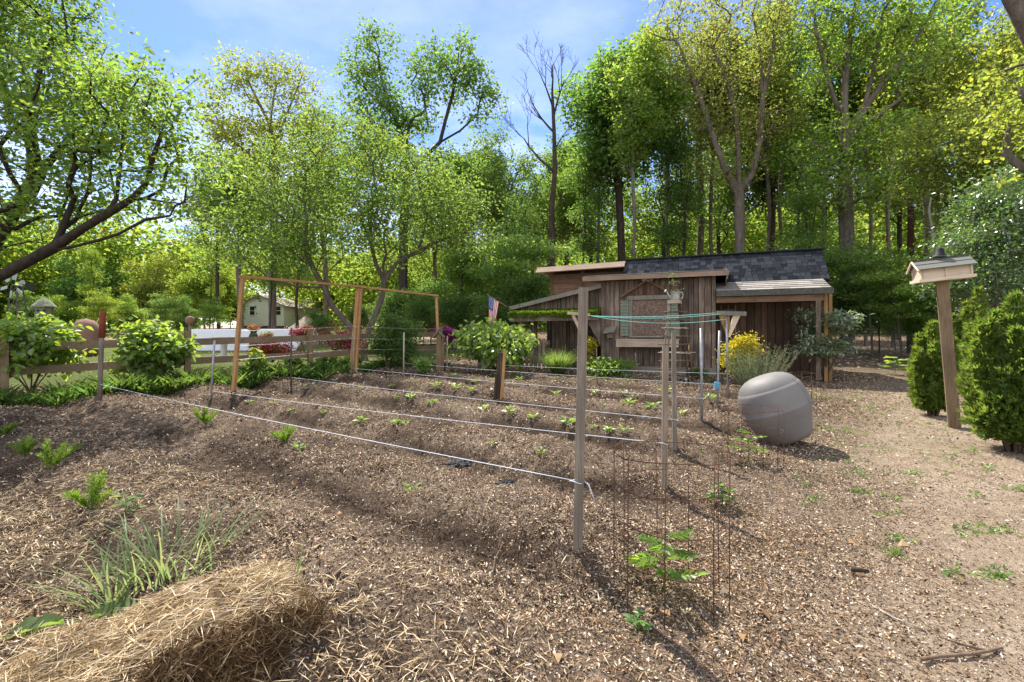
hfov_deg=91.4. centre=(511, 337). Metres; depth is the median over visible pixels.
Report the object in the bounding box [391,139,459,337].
maple tree
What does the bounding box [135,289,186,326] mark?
beech tree
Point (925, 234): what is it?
ash tree
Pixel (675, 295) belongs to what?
watering can
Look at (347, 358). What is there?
young shrub
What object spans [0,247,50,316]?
tree
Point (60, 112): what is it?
cherry tree
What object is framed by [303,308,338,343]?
understory tree
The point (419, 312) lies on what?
understory tree
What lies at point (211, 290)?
slim tree
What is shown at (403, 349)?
row post
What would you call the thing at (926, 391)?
arborvitae
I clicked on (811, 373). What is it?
tomato cage
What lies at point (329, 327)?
trellis wire
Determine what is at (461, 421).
row string
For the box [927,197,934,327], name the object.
pale snag
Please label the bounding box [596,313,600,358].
doorway
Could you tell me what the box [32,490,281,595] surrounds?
onion clump
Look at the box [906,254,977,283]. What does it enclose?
bird feeder
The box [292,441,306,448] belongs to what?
seedling
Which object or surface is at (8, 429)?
feathery herb
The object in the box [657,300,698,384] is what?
twig tower
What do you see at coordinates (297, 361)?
young shrub
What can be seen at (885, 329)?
understory tree
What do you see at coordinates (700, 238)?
ash tree
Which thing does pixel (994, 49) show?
oak tree
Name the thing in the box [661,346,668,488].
row post
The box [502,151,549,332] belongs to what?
oak tree
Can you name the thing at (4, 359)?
rail fence
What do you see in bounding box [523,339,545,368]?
picket gate
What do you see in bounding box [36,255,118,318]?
tree
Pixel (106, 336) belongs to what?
forest litter
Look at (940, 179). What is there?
maple tree
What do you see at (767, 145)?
slender tree
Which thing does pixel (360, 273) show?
woods
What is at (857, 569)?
stick
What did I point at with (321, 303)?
tree
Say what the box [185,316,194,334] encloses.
globe finial
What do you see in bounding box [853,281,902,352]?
understory tree
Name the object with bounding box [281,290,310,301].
tree
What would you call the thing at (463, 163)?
poplar tree
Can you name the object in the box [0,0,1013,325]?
sky
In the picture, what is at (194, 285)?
tree
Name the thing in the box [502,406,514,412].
seedling
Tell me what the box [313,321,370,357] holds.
azalea
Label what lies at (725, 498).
tomato plant
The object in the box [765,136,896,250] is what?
maple tree
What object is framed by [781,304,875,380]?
viburnum
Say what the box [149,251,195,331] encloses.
tree
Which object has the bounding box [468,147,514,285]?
slender tree
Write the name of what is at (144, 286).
tree
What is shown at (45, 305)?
round birdhouse
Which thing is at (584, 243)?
slim tree
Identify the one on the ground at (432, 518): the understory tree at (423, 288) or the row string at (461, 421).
the understory tree at (423, 288)
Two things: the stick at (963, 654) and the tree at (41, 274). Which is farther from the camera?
the tree at (41, 274)
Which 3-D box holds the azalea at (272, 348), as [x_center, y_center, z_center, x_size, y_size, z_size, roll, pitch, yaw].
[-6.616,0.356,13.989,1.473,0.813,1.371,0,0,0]
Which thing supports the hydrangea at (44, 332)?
on the ground at (432, 518)
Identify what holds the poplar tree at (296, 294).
on the ground at (432, 518)
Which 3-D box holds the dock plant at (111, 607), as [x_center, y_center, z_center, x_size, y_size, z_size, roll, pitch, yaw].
[-2.020,1.365,2.314,0.633,0.128,0.262,0,0,-25]
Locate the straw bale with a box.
[0,551,340,681]
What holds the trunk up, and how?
on the ground at (432, 518)
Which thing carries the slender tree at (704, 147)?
on the ground at (432, 518)
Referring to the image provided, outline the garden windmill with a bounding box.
[0,273,34,320]
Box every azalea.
[246,336,301,362]
[254,331,275,343]
[288,323,315,351]
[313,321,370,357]
[433,322,459,352]
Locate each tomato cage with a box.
[613,438,729,629]
[721,400,783,471]
[786,372,816,415]
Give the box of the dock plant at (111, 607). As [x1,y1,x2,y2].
[2,597,148,638]
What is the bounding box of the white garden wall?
[192,329,300,350]
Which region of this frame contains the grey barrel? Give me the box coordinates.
[738,372,812,445]
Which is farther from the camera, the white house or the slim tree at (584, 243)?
the white house
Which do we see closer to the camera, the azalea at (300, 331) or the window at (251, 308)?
the azalea at (300, 331)
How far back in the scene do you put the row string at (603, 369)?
10.38 m
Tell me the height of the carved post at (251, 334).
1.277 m
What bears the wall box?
attached to the garden shed
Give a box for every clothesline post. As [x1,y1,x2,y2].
[567,312,589,328]
[716,311,746,398]
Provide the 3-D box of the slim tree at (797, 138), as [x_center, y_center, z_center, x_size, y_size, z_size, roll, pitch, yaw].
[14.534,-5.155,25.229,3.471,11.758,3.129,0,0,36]
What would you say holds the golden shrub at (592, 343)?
on the ground at (432, 518)
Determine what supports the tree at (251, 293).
on the ground at (432, 518)
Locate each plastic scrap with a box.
[443,459,472,465]
[495,479,515,483]
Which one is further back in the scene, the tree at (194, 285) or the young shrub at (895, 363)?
the tree at (194, 285)
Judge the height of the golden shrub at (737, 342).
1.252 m
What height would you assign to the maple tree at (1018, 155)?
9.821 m
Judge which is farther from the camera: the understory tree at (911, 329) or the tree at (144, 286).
the tree at (144, 286)
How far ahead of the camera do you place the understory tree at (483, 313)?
19.76 m
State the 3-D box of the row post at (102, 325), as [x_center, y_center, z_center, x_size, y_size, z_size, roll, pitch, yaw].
[-6.883,0.455,8.379,0.148,1.803,0.086,0,0,0]
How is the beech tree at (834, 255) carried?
on the ground at (432, 518)
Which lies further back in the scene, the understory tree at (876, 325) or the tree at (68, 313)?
the tree at (68, 313)
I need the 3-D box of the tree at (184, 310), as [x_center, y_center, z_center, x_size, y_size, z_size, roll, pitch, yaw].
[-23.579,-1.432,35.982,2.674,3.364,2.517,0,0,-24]
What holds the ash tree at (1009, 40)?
on the ground at (432, 518)
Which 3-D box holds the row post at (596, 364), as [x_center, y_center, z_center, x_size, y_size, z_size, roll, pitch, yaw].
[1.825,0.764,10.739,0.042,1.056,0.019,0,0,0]
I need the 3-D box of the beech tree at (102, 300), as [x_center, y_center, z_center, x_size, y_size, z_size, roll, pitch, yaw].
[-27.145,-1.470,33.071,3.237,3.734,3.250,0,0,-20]
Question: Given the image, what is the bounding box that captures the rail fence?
[0,326,442,389]
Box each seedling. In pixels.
[109,492,143,516]
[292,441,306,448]
[353,416,368,421]
[401,481,420,490]
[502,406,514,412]
[559,415,575,424]
[621,397,636,403]
[622,607,654,630]
[645,401,660,407]
[703,393,715,398]
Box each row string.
[100,384,594,498]
[214,391,667,444]
[291,377,677,420]
[355,368,703,398]
[405,363,703,383]
[448,362,724,373]
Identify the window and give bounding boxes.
[249,306,254,315]
[276,306,280,315]
[616,280,679,348]
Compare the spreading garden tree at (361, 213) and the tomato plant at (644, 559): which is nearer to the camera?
the tomato plant at (644, 559)
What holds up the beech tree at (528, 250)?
on the ground at (432, 518)
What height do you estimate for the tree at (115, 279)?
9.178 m
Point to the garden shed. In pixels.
(765, 290)
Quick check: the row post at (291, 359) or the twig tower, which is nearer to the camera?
the row post at (291, 359)
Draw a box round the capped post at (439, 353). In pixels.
[433,328,444,371]
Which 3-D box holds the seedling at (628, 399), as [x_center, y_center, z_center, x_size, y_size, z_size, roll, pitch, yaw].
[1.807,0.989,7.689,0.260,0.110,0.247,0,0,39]
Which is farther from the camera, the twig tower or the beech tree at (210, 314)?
the beech tree at (210, 314)
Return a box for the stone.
[948,633,957,639]
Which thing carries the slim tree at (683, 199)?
on the ground at (432, 518)
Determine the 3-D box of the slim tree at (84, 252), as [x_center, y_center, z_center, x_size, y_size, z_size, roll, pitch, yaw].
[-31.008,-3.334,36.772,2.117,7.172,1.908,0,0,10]
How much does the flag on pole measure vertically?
0.971 m
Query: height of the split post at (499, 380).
1.006 m
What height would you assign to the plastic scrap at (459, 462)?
0.038 m
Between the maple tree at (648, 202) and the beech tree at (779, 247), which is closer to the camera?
the beech tree at (779, 247)
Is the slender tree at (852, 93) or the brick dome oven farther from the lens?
the slender tree at (852, 93)
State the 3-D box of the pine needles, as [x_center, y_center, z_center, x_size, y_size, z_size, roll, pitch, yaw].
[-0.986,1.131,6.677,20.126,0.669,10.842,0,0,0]
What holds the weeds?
on the ground at (432, 518)
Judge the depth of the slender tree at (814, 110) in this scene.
27.01 m
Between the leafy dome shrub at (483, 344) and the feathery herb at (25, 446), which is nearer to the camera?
the feathery herb at (25, 446)
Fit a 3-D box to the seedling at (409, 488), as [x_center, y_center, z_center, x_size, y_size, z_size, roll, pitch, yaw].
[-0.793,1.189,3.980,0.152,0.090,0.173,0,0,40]
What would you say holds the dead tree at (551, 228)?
on the ground at (432, 518)
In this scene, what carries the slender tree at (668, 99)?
on the ground at (432, 518)
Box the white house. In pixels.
[243,295,353,328]
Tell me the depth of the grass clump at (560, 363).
12.26 m
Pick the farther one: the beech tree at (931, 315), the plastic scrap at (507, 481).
the beech tree at (931, 315)
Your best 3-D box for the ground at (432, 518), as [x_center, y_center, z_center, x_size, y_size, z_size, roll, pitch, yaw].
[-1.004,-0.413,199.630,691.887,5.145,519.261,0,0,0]
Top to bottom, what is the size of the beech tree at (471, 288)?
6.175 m
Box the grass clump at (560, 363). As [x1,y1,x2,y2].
[535,349,576,375]
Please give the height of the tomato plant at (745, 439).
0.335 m
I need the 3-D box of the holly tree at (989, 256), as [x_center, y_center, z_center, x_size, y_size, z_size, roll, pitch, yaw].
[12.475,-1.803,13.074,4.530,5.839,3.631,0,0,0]
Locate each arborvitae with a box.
[904,318,963,415]
[952,285,992,396]
[953,288,1023,453]
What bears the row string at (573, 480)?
attached to the row post at (580, 415)
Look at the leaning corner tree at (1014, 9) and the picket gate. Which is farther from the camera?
the picket gate
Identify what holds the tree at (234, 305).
on the ground at (432, 518)
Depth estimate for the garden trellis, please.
11.88 m
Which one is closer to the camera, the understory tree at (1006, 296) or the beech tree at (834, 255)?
the understory tree at (1006, 296)
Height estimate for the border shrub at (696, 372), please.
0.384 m
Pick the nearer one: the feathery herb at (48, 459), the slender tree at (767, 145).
the feathery herb at (48, 459)
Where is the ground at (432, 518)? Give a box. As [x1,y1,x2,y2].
[0,326,1023,681]
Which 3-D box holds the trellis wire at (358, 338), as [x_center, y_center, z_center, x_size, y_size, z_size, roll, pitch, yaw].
[-3.804,0.093,11.495,0.598,0.152,5.234,0,0,39]
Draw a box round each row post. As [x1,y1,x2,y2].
[97,311,105,400]
[210,341,215,398]
[290,328,291,386]
[351,332,353,375]
[403,332,404,372]
[446,336,447,369]
[573,287,587,551]
[596,348,597,383]
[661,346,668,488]
[671,332,676,449]
[700,328,702,421]
[716,331,720,407]
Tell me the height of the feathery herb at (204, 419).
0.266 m
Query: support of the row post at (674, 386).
on the ground at (432, 518)
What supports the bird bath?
on the ground at (432, 518)
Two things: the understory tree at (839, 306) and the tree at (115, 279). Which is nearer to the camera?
the understory tree at (839, 306)
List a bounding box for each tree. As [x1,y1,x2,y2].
[0,0,245,290]
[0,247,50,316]
[3,290,45,320]
[7,238,67,297]
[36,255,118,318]
[47,294,85,331]
[59,242,140,333]
[69,287,127,322]
[74,243,108,315]
[106,293,148,332]
[114,252,180,321]
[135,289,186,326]
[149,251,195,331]
[164,246,253,328]
[167,293,203,330]
[175,147,252,328]
[182,36,340,328]
[182,93,512,359]
[187,296,234,328]
[193,139,279,328]
[199,246,230,328]
[223,291,247,328]
[243,288,256,300]
[256,223,289,328]
[265,92,378,334]
[275,206,320,328]
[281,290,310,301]
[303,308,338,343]
[307,291,350,314]
[322,9,513,300]
[345,304,377,333]
[365,285,418,326]
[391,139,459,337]
[397,292,443,345]
[402,276,456,342]
[424,288,479,349]
[427,221,532,321]
[430,144,488,294]
[434,185,477,325]
[448,209,575,326]
[459,115,552,300]
[466,294,516,325]
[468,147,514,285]
[472,177,548,299]
[494,32,577,347]
[494,267,549,330]
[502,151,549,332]
[524,187,579,340]
[536,126,581,265]
[544,142,641,263]
[545,149,588,264]
[547,23,683,261]
[557,144,613,263]
[565,251,594,264]
[570,81,617,262]
[596,23,674,258]
[612,145,717,256]
[621,0,820,252]
[623,248,662,257]
[633,1,780,254]
[633,19,701,256]
[646,124,706,255]
[678,135,773,253]
[680,58,817,215]
[681,11,758,253]
[721,93,821,250]
[725,0,816,250]
[730,240,791,252]
[741,0,818,249]
[761,114,837,249]
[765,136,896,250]
[771,219,875,305]
[772,0,979,350]
[780,185,830,248]
[786,15,865,272]
[816,25,901,345]
[827,227,930,356]
[832,290,878,353]
[843,243,952,358]
[850,2,956,347]
[853,93,949,339]
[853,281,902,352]
[858,48,1003,300]
[869,75,1021,294]
[874,317,905,349]
[878,0,1023,277]
[884,276,1002,339]
[887,310,957,346]
[898,157,1023,313]
[909,0,1002,245]
[927,66,1023,266]
[944,17,1023,172]
[957,0,1023,190]
[979,273,1023,313]
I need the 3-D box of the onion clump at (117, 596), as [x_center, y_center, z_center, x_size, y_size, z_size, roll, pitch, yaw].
[-2.177,1.246,2.587,0.733,0.337,0.655,0,0,0]
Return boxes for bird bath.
[211,337,231,355]
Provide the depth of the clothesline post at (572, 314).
9.15 m
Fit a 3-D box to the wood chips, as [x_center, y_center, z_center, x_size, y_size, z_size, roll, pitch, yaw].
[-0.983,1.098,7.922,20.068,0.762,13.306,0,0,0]
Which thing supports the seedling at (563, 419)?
on the ground at (432, 518)
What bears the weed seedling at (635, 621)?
on the ground at (432, 518)
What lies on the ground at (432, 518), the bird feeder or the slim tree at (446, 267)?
the slim tree at (446, 267)
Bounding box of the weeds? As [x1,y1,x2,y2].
[438,362,1023,581]
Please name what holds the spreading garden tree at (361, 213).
on the ground at (432, 518)
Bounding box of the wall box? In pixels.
[603,326,616,358]
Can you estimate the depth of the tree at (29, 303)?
35.76 m
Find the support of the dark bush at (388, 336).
on the ground at (432, 518)
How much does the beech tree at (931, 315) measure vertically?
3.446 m
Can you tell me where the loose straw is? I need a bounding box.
[0,441,784,681]
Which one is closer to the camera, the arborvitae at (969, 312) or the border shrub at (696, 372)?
the arborvitae at (969, 312)
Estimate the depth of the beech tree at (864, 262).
18.27 m
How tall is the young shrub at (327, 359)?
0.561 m
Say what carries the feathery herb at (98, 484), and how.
on the ground at (432, 518)
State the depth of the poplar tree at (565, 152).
35.40 m
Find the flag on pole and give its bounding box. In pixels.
[487,294,510,321]
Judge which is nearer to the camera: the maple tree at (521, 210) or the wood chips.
the wood chips
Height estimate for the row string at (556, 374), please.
0.114 m
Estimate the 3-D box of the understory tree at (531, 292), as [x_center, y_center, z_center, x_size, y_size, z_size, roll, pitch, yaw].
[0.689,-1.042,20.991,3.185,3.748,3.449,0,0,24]
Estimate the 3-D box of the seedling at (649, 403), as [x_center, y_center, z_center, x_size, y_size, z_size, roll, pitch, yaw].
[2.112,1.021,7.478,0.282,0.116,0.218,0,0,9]
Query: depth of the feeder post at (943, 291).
6.61 m
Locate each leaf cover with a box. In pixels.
[0,357,450,405]
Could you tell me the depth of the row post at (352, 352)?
11.32 m
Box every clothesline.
[588,315,725,322]
[590,314,716,317]
[604,313,711,316]
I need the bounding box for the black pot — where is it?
[933,248,946,257]
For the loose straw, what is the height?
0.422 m
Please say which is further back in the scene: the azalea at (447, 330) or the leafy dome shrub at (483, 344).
the azalea at (447, 330)
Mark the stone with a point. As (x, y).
(953, 636)
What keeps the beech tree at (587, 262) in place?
on the ground at (432, 518)
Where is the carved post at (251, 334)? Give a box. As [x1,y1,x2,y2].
[245,324,260,351]
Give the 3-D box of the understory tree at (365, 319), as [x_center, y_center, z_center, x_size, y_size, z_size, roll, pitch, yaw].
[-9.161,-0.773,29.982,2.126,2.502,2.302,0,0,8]
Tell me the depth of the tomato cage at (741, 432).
4.94 m
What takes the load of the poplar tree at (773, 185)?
on the ground at (432, 518)
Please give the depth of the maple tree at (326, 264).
37.38 m
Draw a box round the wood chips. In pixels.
[0,365,1023,681]
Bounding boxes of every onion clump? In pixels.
[8,545,169,616]
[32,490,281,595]
[295,534,306,579]
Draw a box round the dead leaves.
[1,371,965,662]
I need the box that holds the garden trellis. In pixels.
[231,275,439,390]
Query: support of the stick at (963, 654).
on the ground at (432, 518)
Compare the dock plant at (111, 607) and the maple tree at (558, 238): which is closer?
the dock plant at (111, 607)
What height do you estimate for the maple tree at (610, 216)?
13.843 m
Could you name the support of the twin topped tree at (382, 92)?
on the ground at (432, 518)
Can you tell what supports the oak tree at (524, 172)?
on the ground at (432, 518)
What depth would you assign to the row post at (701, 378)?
6.72 m
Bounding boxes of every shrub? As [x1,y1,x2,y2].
[244,346,267,378]
[279,358,303,367]
[314,356,339,364]
[336,355,364,364]
[446,315,539,371]
[575,336,597,366]
[586,355,638,378]
[688,367,709,379]
[712,330,767,381]
[843,320,913,352]
[878,356,909,369]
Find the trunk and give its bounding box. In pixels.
[906,193,914,352]
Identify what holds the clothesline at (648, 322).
attached to the clothesline post at (572, 314)
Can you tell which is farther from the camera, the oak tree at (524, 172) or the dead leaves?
the oak tree at (524, 172)
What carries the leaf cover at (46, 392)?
on the ground at (432, 518)
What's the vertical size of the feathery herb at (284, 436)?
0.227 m
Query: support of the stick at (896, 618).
on the ground at (432, 518)
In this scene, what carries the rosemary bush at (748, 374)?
on the ground at (432, 518)
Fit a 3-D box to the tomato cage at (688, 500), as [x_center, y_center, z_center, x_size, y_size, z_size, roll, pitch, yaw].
[0.835,1.017,2.643,0.585,0.889,0.585,0,0,0]
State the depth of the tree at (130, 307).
34.54 m
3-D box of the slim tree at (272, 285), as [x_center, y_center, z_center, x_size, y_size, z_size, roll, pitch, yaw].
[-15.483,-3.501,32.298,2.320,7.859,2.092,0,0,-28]
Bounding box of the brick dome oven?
[70,319,98,355]
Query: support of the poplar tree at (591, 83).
on the ground at (432, 518)
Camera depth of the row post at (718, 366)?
7.94 m
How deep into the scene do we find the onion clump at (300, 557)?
2.55 m
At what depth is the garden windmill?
18.64 m
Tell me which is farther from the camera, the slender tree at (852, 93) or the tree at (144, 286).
the tree at (144, 286)
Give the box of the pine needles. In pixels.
[0,372,1023,681]
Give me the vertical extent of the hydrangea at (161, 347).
1.640 m
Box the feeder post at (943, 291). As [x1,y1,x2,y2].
[935,280,961,428]
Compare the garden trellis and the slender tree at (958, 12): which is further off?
the slender tree at (958, 12)
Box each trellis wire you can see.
[238,349,427,359]
[242,338,438,345]
[251,326,410,330]
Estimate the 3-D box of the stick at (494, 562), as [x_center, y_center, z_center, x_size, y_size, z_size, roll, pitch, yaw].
[-0.099,1.330,2.979,0.036,0.098,0.269,0,0,11]
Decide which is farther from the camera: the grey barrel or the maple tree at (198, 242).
the maple tree at (198, 242)
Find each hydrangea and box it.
[0,308,97,391]
[107,312,205,379]
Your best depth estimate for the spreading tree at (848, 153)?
21.45 m
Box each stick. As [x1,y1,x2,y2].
[329,567,343,581]
[492,544,502,577]
[851,566,869,572]
[872,605,924,630]
[921,637,1003,660]
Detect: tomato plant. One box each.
[625,529,709,590]
[704,482,738,506]
[725,429,767,461]
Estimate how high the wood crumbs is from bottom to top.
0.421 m
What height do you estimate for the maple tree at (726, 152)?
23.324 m
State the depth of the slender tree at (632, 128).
24.29 m
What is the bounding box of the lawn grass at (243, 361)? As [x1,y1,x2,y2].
[26,344,463,376]
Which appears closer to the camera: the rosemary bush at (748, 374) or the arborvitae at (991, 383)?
the arborvitae at (991, 383)
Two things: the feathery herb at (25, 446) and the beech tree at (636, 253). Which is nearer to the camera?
the feathery herb at (25, 446)
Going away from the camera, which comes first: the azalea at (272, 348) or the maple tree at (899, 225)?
the azalea at (272, 348)
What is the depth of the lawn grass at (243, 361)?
17.34 m
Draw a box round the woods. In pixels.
[0,150,1017,334]
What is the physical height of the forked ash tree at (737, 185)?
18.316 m
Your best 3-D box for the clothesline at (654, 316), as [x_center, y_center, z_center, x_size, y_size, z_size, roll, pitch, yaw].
[2.465,-0.411,9.210,2.527,0.075,0.008,0,0,3]
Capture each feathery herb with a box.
[0,422,18,434]
[6,435,37,455]
[37,438,84,467]
[60,469,113,510]
[193,406,218,424]
[269,425,296,441]
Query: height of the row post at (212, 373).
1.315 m
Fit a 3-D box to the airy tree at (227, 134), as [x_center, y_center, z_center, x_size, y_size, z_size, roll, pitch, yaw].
[-16.667,-9.696,33.962,10.224,20.357,5.506,0,0,0]
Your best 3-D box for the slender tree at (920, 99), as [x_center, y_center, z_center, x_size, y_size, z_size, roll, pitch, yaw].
[18.547,-7.761,24.125,4.644,17.181,4.201,0,0,28]
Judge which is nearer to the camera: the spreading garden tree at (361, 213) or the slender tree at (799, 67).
the spreading garden tree at (361, 213)
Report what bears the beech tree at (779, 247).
on the ground at (432, 518)
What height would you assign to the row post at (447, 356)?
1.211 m
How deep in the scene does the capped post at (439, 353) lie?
13.33 m
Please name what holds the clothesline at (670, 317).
attached to the clothesline post at (728, 327)
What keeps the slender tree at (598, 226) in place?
on the ground at (432, 518)
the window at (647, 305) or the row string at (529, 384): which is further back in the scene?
the window at (647, 305)
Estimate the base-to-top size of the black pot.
0.127 m
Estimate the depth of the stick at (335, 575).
2.51 m
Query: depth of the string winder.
7.89 m
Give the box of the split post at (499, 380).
[493,350,505,399]
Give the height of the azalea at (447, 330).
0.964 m
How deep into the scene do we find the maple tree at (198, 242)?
36.63 m
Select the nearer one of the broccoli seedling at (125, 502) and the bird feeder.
the broccoli seedling at (125, 502)
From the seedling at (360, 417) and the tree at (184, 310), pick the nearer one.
the seedling at (360, 417)
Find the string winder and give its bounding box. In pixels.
[714,381,719,388]
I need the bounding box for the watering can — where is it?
[664,273,683,299]
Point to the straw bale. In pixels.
(235, 624)
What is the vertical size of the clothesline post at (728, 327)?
1.912 m
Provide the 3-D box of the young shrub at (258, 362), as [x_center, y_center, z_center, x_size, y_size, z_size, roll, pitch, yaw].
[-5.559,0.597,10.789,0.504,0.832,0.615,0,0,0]
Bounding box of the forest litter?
[104,334,908,368]
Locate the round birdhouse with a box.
[30,297,57,318]
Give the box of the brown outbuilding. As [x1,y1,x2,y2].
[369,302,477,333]
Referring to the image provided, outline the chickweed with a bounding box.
[455,371,716,382]
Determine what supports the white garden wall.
on the ground at (432, 518)
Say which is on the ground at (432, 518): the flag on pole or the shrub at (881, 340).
the shrub at (881, 340)
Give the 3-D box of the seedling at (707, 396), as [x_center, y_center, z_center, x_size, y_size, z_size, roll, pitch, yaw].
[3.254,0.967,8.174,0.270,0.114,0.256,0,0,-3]
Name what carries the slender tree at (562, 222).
on the ground at (432, 518)
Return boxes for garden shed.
[507,248,833,381]
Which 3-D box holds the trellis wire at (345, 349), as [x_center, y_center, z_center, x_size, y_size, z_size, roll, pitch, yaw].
[-3.804,0.353,11.495,0.598,0.152,5.234,0,0,39]
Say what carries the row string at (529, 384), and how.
attached to the row post at (701, 378)
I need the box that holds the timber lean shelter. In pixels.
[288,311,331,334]
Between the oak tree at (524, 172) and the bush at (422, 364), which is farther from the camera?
the oak tree at (524, 172)
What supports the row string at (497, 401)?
attached to the row post at (674, 386)
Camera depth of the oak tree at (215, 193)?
34.85 m
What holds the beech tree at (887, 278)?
on the ground at (432, 518)
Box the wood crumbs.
[0,433,1023,681]
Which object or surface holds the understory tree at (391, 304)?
on the ground at (432, 518)
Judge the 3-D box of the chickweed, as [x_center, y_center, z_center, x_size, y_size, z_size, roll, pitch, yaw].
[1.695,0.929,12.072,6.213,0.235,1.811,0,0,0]
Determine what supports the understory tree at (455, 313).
on the ground at (432, 518)
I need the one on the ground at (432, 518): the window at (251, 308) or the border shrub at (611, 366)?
the border shrub at (611, 366)
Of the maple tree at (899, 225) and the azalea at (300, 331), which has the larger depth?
the maple tree at (899, 225)
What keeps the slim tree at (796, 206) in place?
on the ground at (432, 518)
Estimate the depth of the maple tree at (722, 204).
35.04 m
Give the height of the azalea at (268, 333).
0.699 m
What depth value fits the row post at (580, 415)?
2.92 m
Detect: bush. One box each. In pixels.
[362,309,431,367]
[411,355,434,373]
[716,341,798,385]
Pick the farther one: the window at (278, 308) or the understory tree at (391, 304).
the window at (278, 308)

